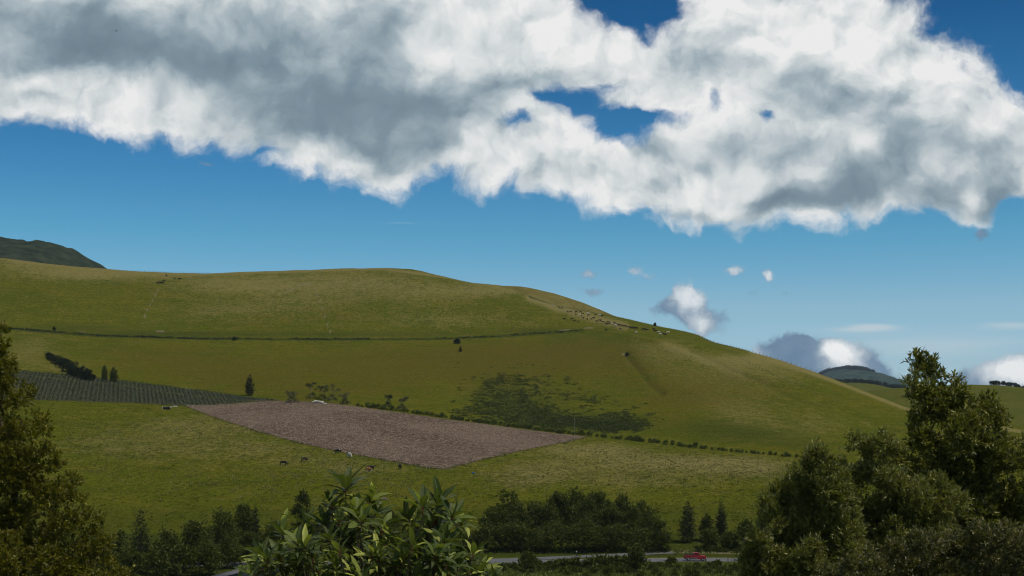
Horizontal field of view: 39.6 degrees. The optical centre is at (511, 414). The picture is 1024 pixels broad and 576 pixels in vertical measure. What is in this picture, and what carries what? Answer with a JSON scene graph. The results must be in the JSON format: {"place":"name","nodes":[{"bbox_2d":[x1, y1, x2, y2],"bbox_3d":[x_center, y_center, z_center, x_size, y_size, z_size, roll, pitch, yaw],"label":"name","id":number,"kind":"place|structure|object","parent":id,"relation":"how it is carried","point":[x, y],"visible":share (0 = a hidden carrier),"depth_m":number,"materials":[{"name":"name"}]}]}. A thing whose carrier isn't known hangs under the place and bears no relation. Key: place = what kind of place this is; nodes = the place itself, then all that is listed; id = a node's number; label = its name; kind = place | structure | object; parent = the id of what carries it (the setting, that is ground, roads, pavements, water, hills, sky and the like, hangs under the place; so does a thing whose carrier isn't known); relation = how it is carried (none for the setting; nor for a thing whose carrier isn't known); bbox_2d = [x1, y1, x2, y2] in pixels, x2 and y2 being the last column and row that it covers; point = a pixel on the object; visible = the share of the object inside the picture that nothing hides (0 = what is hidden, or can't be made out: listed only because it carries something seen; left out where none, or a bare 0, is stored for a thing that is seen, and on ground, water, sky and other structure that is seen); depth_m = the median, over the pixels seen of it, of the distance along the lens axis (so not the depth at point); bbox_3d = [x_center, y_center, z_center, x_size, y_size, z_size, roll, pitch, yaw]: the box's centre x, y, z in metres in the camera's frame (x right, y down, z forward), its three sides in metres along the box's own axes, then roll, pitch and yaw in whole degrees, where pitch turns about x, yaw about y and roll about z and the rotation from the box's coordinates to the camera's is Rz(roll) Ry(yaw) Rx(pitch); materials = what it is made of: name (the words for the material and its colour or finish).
{"place":"outdoors","nodes":[
{"label":"outdoors","id":0,"kind":"place"},
{"bbox_2d":[0,237,106,268],"bbox_3d":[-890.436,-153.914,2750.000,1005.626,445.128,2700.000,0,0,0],"label":"mountain","id":1,"kind":"structure","parent":0,"point":[39,251],"depth_m":2499.36,"materials":[{"name":"green plant"}]},
{"bbox_2d":[3,369,275,404],"bbox_3d":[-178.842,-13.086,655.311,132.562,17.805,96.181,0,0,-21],"label":"crop field","id":2,"kind":"structure","parent":0,"point":[102,390],"depth_m":641.89,"materials":[{"name":"green plant"}]},
{"bbox_2d":[31,558,736,566],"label":"road","id":3,"kind":"structure","parent":0,"point":[662,559],"depth_m":331.51,"materials":[{"name":"grey asphalt"}]},
{"bbox_2d":[684,552,706,560],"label":"pickup truck","id":4,"kind":"object","parent":3,"relation":"on","point":[695,555],"visible":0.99,"depth_m":330.16,"materials":[{"name":"red paint"}]},
{"bbox_2d":[186,401,584,468],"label":"ploughed field","id":5,"kind":"structure","parent":0,"point":[412,439],"depth_m":565.59,"materials":[{"name":"soil"}]},
{"bbox_2d":[0,258,1023,575],"bbox_3d":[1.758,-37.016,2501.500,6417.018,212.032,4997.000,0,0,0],"label":"ground","id":6,"kind":"structure","parent":0,"point":[764,408],"depth_m":764.94,"materials":[{"name":"green plant"}]},
{"bbox_2d":[44,352,54,360],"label":"bush","id":7,"kind":"object","parent":6,"relation":"on","point":[49,356],"visible":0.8,"depth_m":761.11,"materials":[{"name":"green plant"}]},
{"bbox_2d":[50,355,62,364],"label":"bush","id":8,"kind":"object","parent":6,"relation":"on","point":[54,358],"visible":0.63,"depth_m":742.06,"materials":[{"name":"green plant"}]},
{"bbox_2d":[54,358,69,368],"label":"bush","id":9,"kind":"object","parent":6,"relation":"on","point":[61,361],"visible":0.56,"depth_m":714.56,"materials":[{"name":"green plant"}]},
{"bbox_2d":[0,320,134,575],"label":"broadleaf tree","id":10,"kind":"object","parent":6,"relation":"on","point":[16,472],"visible":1,"depth_m":31.79,"materials":[{"name":"green plant"}]},
{"bbox_2d":[61,360,78,371],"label":"bush","id":11,"kind":"object","parent":6,"relation":"on","point":[65,364],"visible":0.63,"depth_m":700.40,"materials":[{"name":"green plant"}]},
{"bbox_2d":[65,364,76,375],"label":"bush","id":12,"kind":"object","parent":6,"relation":"on","point":[69,370],"visible":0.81,"depth_m":688.47,"materials":[{"name":"green plant"}]},
{"bbox_2d":[71,366,85,377],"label":"bush","id":13,"kind":"object","parent":6,"relation":"on","point":[77,371],"visible":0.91,"depth_m":681.72,"materials":[{"name":"green plant"}]},
{"bbox_2d":[79,368,93,380],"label":"bush","id":14,"kind":"object","parent":6,"relation":"on","point":[86,373],"visible":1,"depth_m":676.71,"materials":[{"name":"green plant"}]},
{"bbox_2d":[91,544,118,572],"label":"bush","id":15,"kind":"object","parent":6,"relation":"on","point":[96,565],"visible":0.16,"depth_m":304.79,"materials":[{"name":"green plant"}]},
{"bbox_2d":[101,365,108,380],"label":"cypress","id":16,"kind":"object","parent":6,"relation":"on","point":[104,374],"visible":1,"depth_m":683.84,"materials":[{"name":"green plant"}]},
{"bbox_2d":[108,367,118,381],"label":"cypress","id":17,"kind":"object","parent":6,"relation":"on","point":[114,376],"visible":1,"depth_m":683.45,"materials":[{"name":"green plant"}]},
{"bbox_2d":[106,528,130,565],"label":"broadleaf tree","id":18,"kind":"object","parent":6,"relation":"on","point":[119,543],"visible":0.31,"depth_m":315.30,"materials":[{"name":"green plant"}]},
{"bbox_2d":[113,542,145,575],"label":"bush","id":19,"kind":"object","parent":6,"relation":"on","point":[126,559],"visible":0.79,"depth_m":301.74,"materials":[{"name":"green plant"}]},
{"bbox_2d":[119,510,152,572],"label":"conifer","id":20,"kind":"object","parent":6,"relation":"on","point":[141,535],"visible":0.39,"depth_m":311.42,"materials":[{"name":"green plant"}]},
{"bbox_2d":[137,544,173,575],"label":"bush","id":21,"kind":"object","parent":6,"relation":"on","point":[157,565],"visible":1,"depth_m":299.10,"materials":[{"name":"green plant"}]},
{"bbox_2d":[147,526,182,574],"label":"broadleaf tree","id":22,"kind":"object","parent":6,"relation":"on","point":[171,537],"visible":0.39,"depth_m":307.29,"materials":[{"name":"green plant"}]},
{"bbox_2d":[162,542,202,575],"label":"bush","id":23,"kind":"object","parent":6,"relation":"on","point":[184,563],"visible":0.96,"depth_m":301.96,"materials":[{"name":"green plant"}]},
{"bbox_2d":[173,519,214,571],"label":"broadleaf tree","id":24,"kind":"object","parent":6,"relation":"on","point":[193,537],"visible":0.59,"depth_m":311.48,"materials":[{"name":"green plant"}]},
{"bbox_2d":[192,538,223,575],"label":"bush","id":25,"kind":"object","parent":6,"relation":"on","point":[212,560],"visible":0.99,"depth_m":304.94,"materials":[{"name":"green plant"}]},
{"bbox_2d":[205,506,241,549],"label":"broadleaf tree","id":26,"kind":"object","parent":6,"relation":"on","point":[220,529],"visible":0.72,"depth_m":343.68,"materials":[{"name":"green plant"}]},
{"bbox_2d":[211,531,243,567],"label":"broadleaf tree","id":27,"kind":"object","parent":6,"relation":"on","point":[230,558],"visible":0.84,"depth_m":316.79,"materials":[{"name":"green plant"}]},
{"bbox_2d":[212,569,252,575],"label":"shed","id":28,"kind":"structure","parent":6,"relation":"on","point":[233,572],"depth_m":295.37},
{"bbox_2d":[227,503,256,541],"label":"broadleaf tree","id":29,"kind":"object","parent":6,"relation":"on","point":[244,514],"visible":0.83,"depth_m":358.73,"materials":[{"name":"green plant"}]},
{"bbox_2d":[234,529,262,563],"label":"broadleaf tree","id":30,"kind":"object","parent":6,"relation":"on","point":[249,535],"visible":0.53,"depth_m":321.21,"materials":[{"name":"green plant"}]},
{"bbox_2d":[244,373,255,395],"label":"cypress","id":31,"kind":"object","parent":6,"relation":"on","point":[248,387],"visible":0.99,"depth_m":676.27,"materials":[{"name":"green plant"}]},
{"bbox_2d":[248,503,261,543],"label":"conifer","id":32,"kind":"object","parent":6,"relation":"on","point":[256,521],"visible":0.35,"depth_m":355.81,"materials":[{"name":"green plant"}]},
{"bbox_2d":[256,517,289,548],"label":"broadleaf tree","id":33,"kind":"object","parent":6,"relation":"on","point":[270,529],"visible":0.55,"depth_m":350.36,"materials":[{"name":"green plant"}]},
{"bbox_2d":[286,390,298,402],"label":"open tree","id":34,"kind":"object","parent":6,"relation":"on","point":[291,396],"visible":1,"depth_m":628.49,"materials":[{"name":"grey plant"}]},
{"bbox_2d":[11,327,581,340],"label":"undergrowth","id":35,"kind":"object","parent":6,"relation":"on","point":[212,338],"visible":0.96,"depth_m":942.83,"materials":[{"name":"green plant"}]},
{"bbox_2d":[289,488,312,527],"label":"broadleaf tree","id":36,"kind":"object","parent":6,"relation":"on","point":[302,496],"visible":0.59,"depth_m":365.27,"materials":[{"name":"green plant"}]},
{"bbox_2d":[305,382,318,400],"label":"open tree","id":37,"kind":"object","parent":6,"relation":"on","point":[314,383],"visible":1,"depth_m":641.16,"materials":[{"name":"green plant"}]},
{"bbox_2d":[316,385,327,400],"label":"open tree","id":38,"kind":"object","parent":6,"relation":"on","point":[322,395],"visible":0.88,"depth_m":637.26,"materials":[{"name":"green plant"}]},
{"bbox_2d":[309,518,337,540],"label":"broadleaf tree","id":39,"kind":"object","parent":6,"relation":"on","point":[319,527],"visible":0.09,"depth_m":359.13,"materials":[{"name":"green plant"}]},
{"bbox_2d":[324,384,340,402],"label":"open tree","id":40,"kind":"object","parent":6,"relation":"on","point":[330,398],"visible":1,"depth_m":631.60,"materials":[{"name":"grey plant"}]},
{"bbox_2d":[339,392,349,403],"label":"open tree","id":41,"kind":"object","parent":6,"relation":"on","point":[343,399],"visible":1,"depth_m":624.48,"materials":[{"name":"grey plant"}]},
{"bbox_2d":[233,462,502,575],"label":"leaved tree","id":42,"kind":"object","parent":6,"relation":"on","point":[434,554],"visible":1,"depth_m":13.73,"materials":[{"name":"green plant"}]},
{"bbox_2d":[356,523,380,543],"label":"broadleaf tree","id":43,"kind":"object","parent":6,"relation":"on","point":[365,532],"visible":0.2,"depth_m":355.98,"materials":[{"name":"green plant"}]},
{"bbox_2d":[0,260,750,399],"bbox_3d":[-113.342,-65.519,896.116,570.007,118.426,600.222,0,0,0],"label":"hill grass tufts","id":44,"kind":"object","parent":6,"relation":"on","point":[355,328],"visible":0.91,"depth_m":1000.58,"materials":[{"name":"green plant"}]},
{"bbox_2d":[187,406,586,469],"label":"dry grass edge","id":45,"kind":"object","parent":6,"relation":"on","point":[417,464],"visible":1,"depth_m":513.63,"materials":[{"name":"plant"}]},
{"bbox_2d":[384,394,391,406],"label":"open tree","id":46,"kind":"object","parent":6,"relation":"on","point":[388,401],"visible":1,"depth_m":628.45,"materials":[{"name":"green plant"}]},
{"bbox_2d":[376,510,406,539],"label":"broadleaf tree","id":47,"kind":"object","parent":6,"relation":"on","point":[396,523],"visible":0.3,"depth_m":360.85,"materials":[{"name":"green plant"}]},
{"bbox_2d":[396,397,408,409],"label":"open tree","id":48,"kind":"object","parent":6,"relation":"on","point":[404,399],"visible":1,"depth_m":630.75,"materials":[{"name":"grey plant"}]},
{"bbox_2d":[14,402,798,504],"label":"dry grass tufts","id":49,"kind":"object","parent":6,"relation":"on","point":[727,470],"visible":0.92,"depth_m":489.74,"materials":[{"name":"green plant"}]},
{"bbox_2d":[452,529,480,550],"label":"broadleaf tree","id":50,"kind":"object","parent":6,"relation":"on","point":[464,542],"visible":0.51,"depth_m":350.54,"materials":[{"name":"green plant"}]},
{"bbox_2d":[468,519,507,550],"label":"broadleaf tree","id":51,"kind":"object","parent":6,"relation":"on","point":[483,532],"visible":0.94,"depth_m":350.29,"materials":[{"name":"green plant"}]},
{"bbox_2d":[476,504,510,529],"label":"broadleaf tree","id":52,"kind":"object","parent":6,"relation":"on","point":[496,513],"visible":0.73,"depth_m":366.55,"materials":[{"name":"green plant"}]},
{"bbox_2d":[485,489,525,526],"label":"broadleaf tree","id":53,"kind":"object","parent":6,"relation":"on","point":[506,508],"visible":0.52,"depth_m":370.92,"materials":[{"name":"green plant"}]},
{"bbox_2d":[490,516,537,550],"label":"broadleaf tree","id":54,"kind":"object","parent":6,"relation":"on","point":[513,533],"visible":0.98,"depth_m":350.18,"materials":[{"name":"green plant"}]},
{"bbox_2d":[506,500,534,530],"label":"broadleaf tree","id":55,"kind":"object","parent":6,"relation":"on","point":[524,517],"visible":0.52,"depth_m":368.99,"materials":[{"name":"green plant"}]},
{"bbox_2d":[517,550,539,568],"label":"bush","id":56,"kind":"object","parent":6,"relation":"on","point":[526,559],"visible":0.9,"depth_m":315.97,"materials":[{"name":"green plant"}]},
{"bbox_2d":[524,562,535,571],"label":"roadside bush","id":57,"kind":"object","parent":6,"relation":"on","point":[531,567],"visible":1,"depth_m":311.19,"materials":[{"name":"green plant"}]},
{"bbox_2d":[522,500,549,532],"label":"broadleaf tree","id":58,"kind":"object","parent":6,"relation":"on","point":[532,507],"visible":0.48,"depth_m":372.19,"materials":[{"name":"green plant"}]},
{"bbox_2d":[527,501,565,531],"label":"broadleaf tree","id":59,"kind":"object","parent":6,"relation":"on","point":[549,510],"visible":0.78,"depth_m":368.84,"materials":[{"name":"green plant"}]},
{"bbox_2d":[524,520,574,552],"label":"broadleaf tree","id":60,"kind":"object","parent":6,"relation":"on","point":[543,538],"visible":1,"depth_m":349.63,"materials":[{"name":"green plant"}]},
{"bbox_2d":[448,362,663,437],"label":"scrub","id":61,"kind":"object","parent":6,"relation":"on","point":[598,425],"visible":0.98,"depth_m":667.39,"materials":[{"name":"green plant"}]},
{"bbox_2d":[543,488,570,526],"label":"broadleaf tree","id":62,"kind":"object","parent":6,"relation":"on","point":[556,498],"visible":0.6,"depth_m":375.16,"materials":[{"name":"green plant"}]},
{"bbox_2d":[562,557,571,566],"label":"roadside bush","id":63,"kind":"object","parent":6,"relation":"on","point":[566,562],"visible":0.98,"depth_m":318.50,"materials":[{"name":"green plant"}]},
{"bbox_2d":[553,486,587,523],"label":"broadleaf tree","id":64,"kind":"object","parent":6,"relation":"on","point":[575,497],"visible":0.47,"depth_m":376.76,"materials":[{"name":"green plant"}]},
{"bbox_2d":[571,554,584,566],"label":"roadside bush","id":65,"kind":"object","parent":6,"relation":"on","point":[574,560],"visible":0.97,"depth_m":318.44,"materials":[{"name":"green plant"}]},
{"bbox_2d":[559,515,607,552],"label":"broadleaf tree","id":66,"kind":"object","parent":6,"relation":"on","point":[583,534],"visible":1,"depth_m":349.47,"materials":[{"name":"green plant"}]},
{"bbox_2d":[566,496,601,530],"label":"broadleaf tree","id":67,"kind":"object","parent":6,"relation":"on","point":[587,505],"visible":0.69,"depth_m":368.50,"materials":[{"name":"green plant"}]},
{"bbox_2d":[585,555,597,565],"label":"roadside bush","id":68,"kind":"object","parent":6,"relation":"on","point":[590,560],"visible":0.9,"depth_m":318.08,"materials":[{"name":"green plant"}]},
{"bbox_2d":[582,490,607,523],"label":"broadleaf tree","id":69,"kind":"object","parent":6,"relation":"on","point":[599,498],"visible":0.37,"depth_m":374.91,"materials":[{"name":"green plant"}]},
{"bbox_2d":[593,553,609,565],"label":"roadside bush","id":70,"kind":"object","parent":6,"relation":"on","point":[604,557],"visible":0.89,"depth_m":318.83,"materials":[{"name":"green plant"}]},
{"bbox_2d":[479,548,741,575],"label":"verge grass","id":71,"kind":"structure","parent":6,"relation":"on","point":[546,573],"depth_m":312.25,"materials":[{"name":"green plant"}]},
{"bbox_2d":[593,499,628,532],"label":"broadleaf tree","id":72,"kind":"object","parent":6,"relation":"on","point":[613,515],"visible":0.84,"depth_m":367.06,"materials":[{"name":"green plant"}]},
{"bbox_2d":[592,522,641,552],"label":"broadleaf tree","id":73,"kind":"object","parent":6,"relation":"on","point":[615,534],"visible":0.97,"depth_m":350.36,"materials":[{"name":"green plant"}]},
{"bbox_2d":[611,554,623,566],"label":"roadside bush","id":74,"kind":"object","parent":6,"relation":"on","point":[617,559],"visible":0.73,"depth_m":318.77,"materials":[{"name":"green plant"}]},
{"bbox_2d":[607,492,633,528],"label":"broadleaf tree","id":75,"kind":"object","parent":6,"relation":"on","point":[622,503],"visible":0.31,"depth_m":373.10,"materials":[{"name":"green plant"}]},
{"bbox_2d":[618,504,650,533],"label":"broadleaf tree","id":76,"kind":"object","parent":6,"relation":"on","point":[633,520],"visible":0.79,"depth_m":365.34,"materials":[{"name":"green plant"}]},
{"bbox_2d":[623,543,649,571],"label":"bush","id":77,"kind":"object","parent":6,"relation":"on","point":[634,560],"visible":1,"depth_m":310.92,"materials":[{"name":"green plant"}]},
{"bbox_2d":[627,499,660,532],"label":"broadleaf tree","id":78,"kind":"object","parent":6,"relation":"on","point":[647,513],"visible":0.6,"depth_m":368.77,"materials":[{"name":"green plant"}]},
{"bbox_2d":[626,526,668,551],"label":"broadleaf tree","id":79,"kind":"object","parent":6,"relation":"on","point":[643,537],"visible":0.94,"depth_m":350.19,"materials":[{"name":"green plant"}]},
{"bbox_2d":[648,518,672,547],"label":"broadleaf tree","id":80,"kind":"object","parent":6,"relation":"on","point":[659,525],"visible":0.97,"depth_m":350.90,"materials":[{"name":"green plant"}]},
{"bbox_2d":[663,553,678,566],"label":"roadside bush","id":81,"kind":"object","parent":6,"relation":"on","point":[671,560],"visible":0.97,"depth_m":319.91,"materials":[{"name":"green plant"}]},
{"bbox_2d":[675,500,697,542],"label":"conifer","id":82,"kind":"object","parent":6,"relation":"on","point":[688,527],"visible":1,"depth_m":359.52,"materials":[{"name":"green plant"}]},
{"bbox_2d":[681,568,692,575],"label":"roadside bush","id":83,"kind":"object","parent":6,"relation":"on","point":[688,570],"visible":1,"depth_m":304.33,"materials":[{"name":"green plant"}]},
{"bbox_2d":[690,568,700,575],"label":"roadside bush","id":84,"kind":"object","parent":6,"relation":"on","point":[697,572],"visible":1,"depth_m":303.45,"materials":[{"name":"green plant"}]},
{"bbox_2d":[697,514,716,536],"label":"broadleaf tree","id":85,"kind":"object","parent":6,"relation":"on","point":[707,520],"visible":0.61,"depth_m":361.23,"materials":[{"name":"green plant"}]},
{"bbox_2d":[698,527,720,546],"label":"bush","id":86,"kind":"object","parent":6,"relation":"on","point":[709,538],"visible":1,"depth_m":353.05,"materials":[{"name":"green plant"}]},
{"bbox_2d":[713,565,724,572],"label":"roadside bush","id":87,"kind":"object","parent":6,"relation":"on","point":[720,568],"visible":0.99,"depth_m":311.14,"materials":[{"name":"green plant"}]},
{"bbox_2d":[713,500,728,538],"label":"conifer","id":88,"kind":"object","parent":6,"relation":"on","point":[721,527],"visible":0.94,"depth_m":363.56,"materials":[{"name":"green plant"}]},
{"bbox_2d":[719,530,739,548],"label":"bush","id":89,"kind":"object","parent":6,"relation":"on","point":[728,540],"visible":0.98,"depth_m":352.86,"materials":[{"name":"green plant"}]},
{"bbox_2d":[733,517,754,547],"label":"broadleaf tree","id":90,"kind":"object","parent":6,"relation":"on","point":[742,532],"visible":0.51,"depth_m":352.97,"materials":[{"name":"green plant"}]},
{"bbox_2d":[731,434,868,575],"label":"broadleaf tree","id":91,"kind":"object","parent":6,"relation":"on","point":[814,496],"visible":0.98,"depth_m":28.76,"materials":[{"name":"green plant"}]},
{"bbox_2d":[813,426,975,575],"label":"broadleaf tree","id":92,"kind":"object","parent":6,"relation":"on","point":[920,500],"visible":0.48,"depth_m":30.85,"materials":[{"name":"green plant"}]},
{"bbox_2d":[794,516,1023,575],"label":"shrub","id":93,"kind":"object","parent":6,"relation":"on","point":[981,540],"visible":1,"depth_m":21.95,"materials":[{"name":"green plant"}]},
{"bbox_2d":[887,347,1023,563],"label":"broadleaf tree","id":94,"kind":"object","parent":6,"relation":"on","point":[962,418],"visible":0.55,"depth_m":34.81,"materials":[{"name":"green plant"}]},
{"bbox_2d":[0,0,1023,386],"label":"sky","id":95,"kind":"structure","parent":0,"point":[816,185],"materials":[{"name":"blue"}]},
{"bbox_2d":[505,286,613,315],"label":"back hill","id":96,"kind":"structure","parent":0,"point":[554,299],"depth_m":1315.49,"materials":[{"name":"green plant"}]},
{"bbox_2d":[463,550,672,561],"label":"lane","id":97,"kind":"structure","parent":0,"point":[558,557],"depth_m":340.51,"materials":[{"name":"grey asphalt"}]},
{"bbox_2d":[823,369,911,387],"bbox_3d":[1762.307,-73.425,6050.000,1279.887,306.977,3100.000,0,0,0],"label":"distant mountain","id":98,"kind":"structure","parent":0,"point":[841,374],"depth_m":6612.14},
{"bbox_2d":[819,365,879,374],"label":"mountain wood","id":99,"kind":"object","parent":98,"relation":"on","point":[850,367],"visible":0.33,"depth_m":6966.81,"materials":[{"name":"green plant"}]},
{"bbox_2d":[846,382,891,390],"bbox_3d":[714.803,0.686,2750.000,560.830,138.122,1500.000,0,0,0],"label":"distant ridge","id":100,"kind":"structure","parent":0,"point":[867,387],"depth_m":2792.19,"materials":[{"name":"green plant"}]},
{"bbox_2d":[835,378,904,387],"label":"distant wood","id":101,"kind":"object","parent":100,"relation":"on","point":[876,382],"visible":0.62,"depth_m":2873.15,"materials":[{"name":"green plant"}]},
{"bbox_2d":[866,385,1023,427],"bbox_3d":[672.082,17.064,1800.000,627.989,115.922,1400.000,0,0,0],"label":"distant hill","id":102,"kind":"structure","parent":0,"point":[1012,398],"depth_m":1760.98,"materials":[{"name":"green plant"}]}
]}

